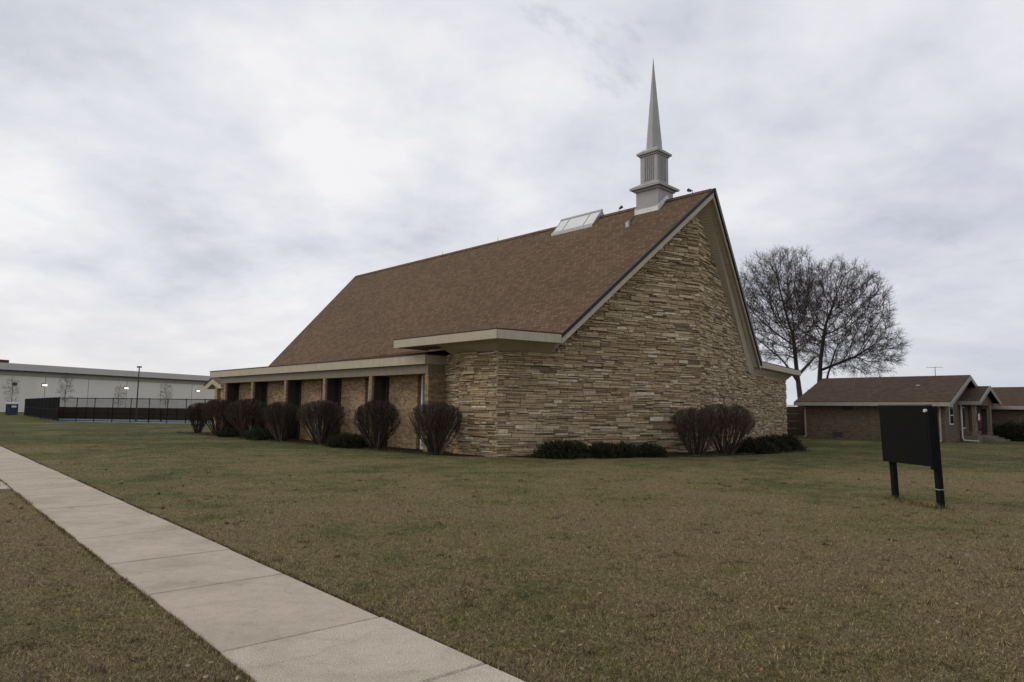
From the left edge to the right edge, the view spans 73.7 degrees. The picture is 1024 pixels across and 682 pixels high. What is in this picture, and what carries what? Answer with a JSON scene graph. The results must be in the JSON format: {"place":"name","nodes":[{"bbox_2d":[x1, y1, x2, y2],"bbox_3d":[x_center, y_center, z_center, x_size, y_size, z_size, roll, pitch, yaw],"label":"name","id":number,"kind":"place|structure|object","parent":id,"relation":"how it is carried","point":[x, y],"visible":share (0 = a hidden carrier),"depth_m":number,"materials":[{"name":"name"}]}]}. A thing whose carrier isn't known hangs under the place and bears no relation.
{"place":"outdoors","nodes":[
{"label":"outdoors","id":0,"kind":"place"},
{"bbox_2d":[0,446,524,681],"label":"sidewalk","id":1,"kind":"structure","parent":0,"point":[258,622],"depth_m":5.47,"materials":[{"name":"concrete"}]},
{"bbox_2d":[0,412,1023,681],"bbox_3d":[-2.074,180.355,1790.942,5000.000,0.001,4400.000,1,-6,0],"label":"ground","id":2,"kind":"structure","parent":0,"point":[30,428],"depth_m":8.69,"materials":[{"name":"green plant"}]},
{"bbox_2d":[2,376,19,401],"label":"young tree","id":3,"kind":"object","parent":2,"relation":"on","point":[12,390],"visible":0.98,"depth_m":108.68,"materials":[{"name":"grey plant"}]},
{"bbox_2d":[5,402,18,414],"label":"utility cabinet","id":4,"kind":"object","parent":2,"relation":"on","point":[13,406],"visible":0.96,"depth_m":94.32,"materials":[{"name":"blue metal"}]},
{"bbox_2d":[24,397,59,420],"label":"court fence","id":5,"kind":"object","parent":2,"relation":"on","point":[46,408],"visible":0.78,"depth_m":73.01,"materials":[{"name":"black fabric"}]},
{"bbox_2d":[55,375,72,402],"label":"young tree","id":6,"kind":"object","parent":2,"relation":"on","point":[64,389],"visible":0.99,"depth_m":112.52,"materials":[{"name":"grey plant"}]},
{"bbox_2d":[0,359,214,411],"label":"warehouse","id":7,"kind":"structure","parent":2,"relation":"on","point":[39,381],"depth_m":142.27,"materials":[{"name":"grey metal"}]},
{"bbox_2d":[115,384,125,405],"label":"young tree","id":8,"kind":"object","parent":2,"relation":"on","point":[118,396],"visible":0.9,"depth_m":113.13,"materials":[{"name":"grey plant"}]},
{"bbox_2d":[40,407,208,420],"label":"court fence","id":9,"kind":"object","parent":2,"relation":"on","point":[88,413],"visible":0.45,"depth_m":73.50,"materials":[{"name":"black"}]},
{"bbox_2d":[41,418,211,423],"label":"court surface","id":10,"kind":"object","parent":2,"relation":"on","point":[168,421],"visible":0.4,"depth_m":67.96,"materials":[{"name":"blue"}]},
{"bbox_2d":[135,366,141,420],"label":"light pole","id":11,"kind":"object","parent":10,"relation":"on","point":[139,367],"visible":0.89,"depth_m":66.44,"materials":[{"name":"grey metal"}]},
{"bbox_2d":[58,397,212,422],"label":"court fence","id":12,"kind":"object","parent":2,"relation":"on","point":[112,410],"visible":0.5,"depth_m":61.78,"materials":[{"name":"black metal"}]},
{"bbox_2d":[159,385,173,405],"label":"young tree","id":13,"kind":"object","parent":2,"relation":"on","point":[167,394],"visible":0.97,"depth_m":117.62,"materials":[{"name":"grey plant"}]},
{"bbox_2d":[34,461,531,681],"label":"soil edge","id":14,"kind":"object","parent":2,"relation":"on","point":[390,618],"visible":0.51,"depth_m":5.38,"materials":[{"name":"brown soil"}]},
{"bbox_2d":[182,432,480,456],"bbox_3d":[-10.141,4.668,31.882,1.900,0.001,25.600,6,-8,-44],"label":"planting bed","id":15,"kind":"object","parent":2,"relation":"on","point":[403,450],"visible":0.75,"depth_m":26.30,"materials":[{"name":"soil"}]},
{"bbox_2d":[185,402,208,432],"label":"bare shrub","id":16,"kind":"object","parent":15,"relation":"on","point":[191,412],"visible":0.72,"depth_m":40.09,"materials":[{"name":"brown plant"}]},
{"bbox_2d":[201,399,236,434],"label":"bare shrub","id":17,"kind":"object","parent":15,"relation":"on","point":[216,408],"visible":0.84,"depth_m":37.50,"materials":[{"name":"brown plant"}]},
{"bbox_2d":[215,426,240,436],"bbox_3d":[-14.837,4.741,35.722,1.467,0.673,2.450,6,-8,-44],"label":"evergreen mound","id":18,"kind":"object","parent":15,"relation":"on","point":[227,432],"visible":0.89,"depth_m":35.27,"materials":[{"name":"green plant"}]},
{"bbox_2d":[224,398,267,437],"bbox_3d":[-13.606,3.957,34.949,2.320,2.044,2.264,4,-6,-28],"label":"bare shrub","id":19,"kind":"object","parent":15,"relation":"on","point":[253,408],"visible":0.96,"depth_m":34.61,"materials":[{"name":"brown plant"}]},
{"bbox_2d":[241,425,275,440],"bbox_3d":[-12.159,4.456,33.005,1.749,0.812,3.108,6,-8,-44],"label":"evergreen mound","id":20,"kind":"object","parent":15,"relation":"on","point":[258,434],"visible":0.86,"depth_m":32.34,"materials":[{"name":"green plant"}]},
{"bbox_2d":[261,401,301,440],"bbox_3d":[-10.804,3.786,32.173,2.020,1.890,2.046,6,-8,-43],"label":"bare shrub","id":21,"kind":"object","parent":15,"relation":"on","point":[277,413],"visible":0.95,"depth_m":31.80,"materials":[{"name":"brown plant"}]},
{"bbox_2d":[295,400,345,444],"bbox_3d":[-8.182,3.507,29.415,2.147,1.965,2.146,-3,-7,31],"label":"bare shrub","id":22,"kind":"object","parent":15,"relation":"on","point":[326,409],"visible":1,"depth_m":29.09,"materials":[{"name":"brown plant"}]},
{"bbox_2d":[323,432,372,447],"bbox_3d":[-6.616,4.002,27.573,1.722,0.743,2.355,6,-8,-44],"label":"evergreen mound","id":23,"kind":"object","parent":15,"relation":"on","point":[349,440],"visible":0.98,"depth_m":27.13,"materials":[{"name":"green plant"}]},
{"bbox_2d":[352,400,401,448],"bbox_3d":[-5.167,3.243,26.331,1.960,1.942,1.912,-1,-6,15],"label":"bare shrub","id":24,"kind":"object","parent":15,"relation":"on","point":[378,415],"visible":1,"depth_m":26.13,"materials":[{"name":"brown plant"}]},
{"bbox_2d":[408,401,461,454],"bbox_3d":[-2.704,3.039,23.811,1.921,1.900,1.946,1,-6,0],"label":"bare shrub","id":25,"kind":"object","parent":15,"relation":"on","point":[436,424],"visible":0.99,"depth_m":23.57,"materials":[{"name":"brown plant"}]},
{"bbox_2d":[203,60,800,456],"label":"church","id":26,"kind":"structure","parent":2,"relation":"on","point":[634,325],"depth_m":27.38,"materials":[{"name":"stone"}]},
{"bbox_2d":[226,383,237,427],"bbox_3d":[-15.998,3.853,38.955,0.600,2.865,0.034,6,-8,-44],"label":"recess window","id":27,"kind":"structure","parent":26,"relation":"in","point":[232,388],"depth_m":39.02,"materials":[{"name":"brown metal"}]},
{"bbox_2d":[253,382,265,428],"bbox_3d":[-13.451,3.622,36.350,0.600,2.865,0.034,6,-8,-44],"label":"recess window","id":28,"kind":"structure","parent":26,"relation":"in","point":[260,387],"depth_m":36.43,"materials":[{"name":"brown metal"}]},
{"bbox_2d":[286,380,299,438],"bbox_3d":[-10.792,3.381,33.633,0.600,2.865,0.034,6,-8,-44],"label":"recess window","id":29,"kind":"structure","parent":26,"relation":"in","point":[293,386],"depth_m":33.68,"materials":[{"name":"black glass"}]},
{"bbox_2d":[298,381,301,438],"bbox_3d":[-10.426,3.421,33.860,0.120,2.880,0.210,6,-8,-44],"label":"window","id":30,"kind":"structure","parent":26,"relation":"in","point":[301,381],"depth_m":33.92,"materials":[{"name":"black glass"}]},
{"bbox_2d":[325,378,339,441],"bbox_3d":[-8.132,3.141,30.915,0.600,2.865,0.034,6,-8,-44],"label":"recess window","id":31,"kind":"structure","parent":26,"relation":"in","point":[332,384],"depth_m":30.98,"materials":[{"name":"black glass"}]},
{"bbox_2d":[339,379,341,433],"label":"window","id":32,"kind":"structure","parent":26,"relation":"in","point":[340,379],"depth_m":31.24,"materials":[{"name":"black glass"}]},
{"bbox_2d":[372,376,386,445],"bbox_3d":[-5.473,2.900,28.197,0.600,2.865,0.034,6,-8,-44],"label":"recess window","id":33,"kind":"structure","parent":26,"relation":"in","point":[380,383],"depth_m":28.28,"materials":[{"name":"black glass"}]},
{"bbox_2d":[386,377,388,446],"bbox_3d":[-5.109,2.939,28.421,0.120,2.880,0.210,6,-8,-44],"label":"window","id":34,"kind":"structure","parent":26,"relation":"in","point":[388,377],"depth_m":28.53,"materials":[{"name":"black glass"}]},
{"bbox_2d":[420,375,424,449],"bbox_3d":[-3.115,2.759,26.387,0.120,2.880,1.210,6,-8,-44],"label":"window","id":35,"kind":"structure","parent":26,"relation":"in","point":[423,376],"depth_m":26.81,"materials":[{"name":"white paint"}]},
{"bbox_2d":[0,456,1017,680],"bbox_3d":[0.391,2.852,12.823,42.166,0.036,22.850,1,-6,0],"label":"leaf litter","id":36,"kind":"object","parent":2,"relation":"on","point":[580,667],"visible":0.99,"depth_m":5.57,"materials":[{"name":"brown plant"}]},
{"bbox_2d":[511,441,806,457],"bbox_3d":[10.233,4.715,30.009,5.307,0.001,24.603,-5,-8,45],"label":"planting bed","id":37,"kind":"object","parent":2,"relation":"on","point":[707,453],"visible":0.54,"depth_m":25.59,"materials":[{"name":"soil"}]},
{"bbox_2d":[528,437,590,458],"bbox_3d":[1.837,3.610,22.873,2.548,0.803,1.514,4,-6,-26],"label":"evergreen shrub","id":38,"kind":"object","parent":37,"relation":"on","point":[559,449],"visible":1,"depth_m":22.52,"materials":[{"name":"green plant"}]},
{"bbox_2d":[588,441,620,458],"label":"evergreen shrub","id":39,"kind":"object","parent":37,"relation":"on","point":[601,449],"visible":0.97,"depth_m":22.89,"materials":[{"name":"green plant"}]},
{"bbox_2d":[614,441,640,457],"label":"evergreen shrub","id":40,"kind":"object","parent":37,"relation":"on","point":[626,450],"visible":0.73,"depth_m":23.23,"materials":[{"name":"green plant"}]},
{"bbox_2d":[633,441,668,457],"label":"evergreen shrub","id":41,"kind":"object","parent":37,"relation":"on","point":[651,450],"visible":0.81,"depth_m":23.51,"materials":[{"name":"green plant"}]},
{"bbox_2d":[669,406,721,454],"bbox_3d":[6.718,3.295,24.984,1.845,1.837,1.911,-1,-6,18],"label":"bare shrub","id":42,"kind":"object","parent":37,"relation":"on","point":[689,416],"visible":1,"depth_m":24.65,"materials":[{"name":"brown plant"}]},
{"bbox_2d":[695,403,755,453],"bbox_3d":[7.996,3.301,25.630,2.302,1.990,2.224,1,-6,-1],"label":"bare shrub","id":43,"kind":"object","parent":37,"relation":"on","point":[745,421],"visible":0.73,"depth_m":25.25,"materials":[{"name":"brown plant"}]},
{"bbox_2d":[733,435,779,453],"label":"hedge clump","id":44,"kind":"object","parent":37,"relation":"on","point":[750,444],"visible":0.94,"depth_m":26.37,"materials":[{"name":"green plant"}]},
{"bbox_2d":[755,434,793,451],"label":"hedge clump","id":45,"kind":"object","parent":37,"relation":"on","point":[778,441],"visible":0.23,"depth_m":27.66,"materials":[{"name":"green plant"}]},
{"bbox_2d":[768,433,806,450],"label":"hedge clump","id":46,"kind":"object","parent":37,"relation":"on","point":[794,443],"visible":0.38,"depth_m":28.87,"materials":[{"name":"green plant"}]},
{"bbox_2d":[739,245,830,428],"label":"bare tree","id":47,"kind":"object","parent":2,"relation":"on","point":[773,279],"visible":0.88,"depth_m":57.73,"materials":[{"name":"brown plant"}]},
{"bbox_2d":[786,405,804,435],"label":"wooden fence","id":48,"kind":"object","parent":2,"relation":"on","point":[795,420],"depth_m":46.85,"materials":[{"name":"brown wood"}]},
{"bbox_2d":[779,252,914,381],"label":"bare tree","id":49,"kind":"object","parent":2,"relation":"on","point":[847,303],"visible":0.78,"depth_m":62.75,"materials":[{"name":"brown plant"}]},
{"bbox_2d":[794,367,1023,442],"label":"house","id":50,"kind":"structure","parent":2,"relation":"on","point":[841,408],"depth_m":42.04,"materials":[{"name":"brown brick"}]},
{"bbox_2d":[949,406,953,424],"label":"window","id":51,"kind":"structure","parent":50,"relation":"in","point":[951,418],"depth_m":39.09,"materials":[{"name":"glass"}]},
{"bbox_2d":[878,404,944,507],"bbox_3d":[7.208,2.140,12.376,0.228,1.965,1.320,-1,-5,-7],"label":"sign board","id":52,"kind":"object","parent":2,"relation":"on","point":[909,434],"visible":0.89,"depth_m":12.21,"materials":[{"name":"black paint"}]},
{"bbox_2d":[992,419,1023,440],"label":"house hedge","id":53,"kind":"object","parent":2,"relation":"on","point":[1006,429],"visible":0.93,"depth_m":42.12,"materials":[{"name":"green plant"}]},
{"bbox_2d":[0,0,1023,406],"label":"sky","id":54,"kind":"structure","parent":0,"point":[186,186],"materials":[{"name":"white"}]}
]}

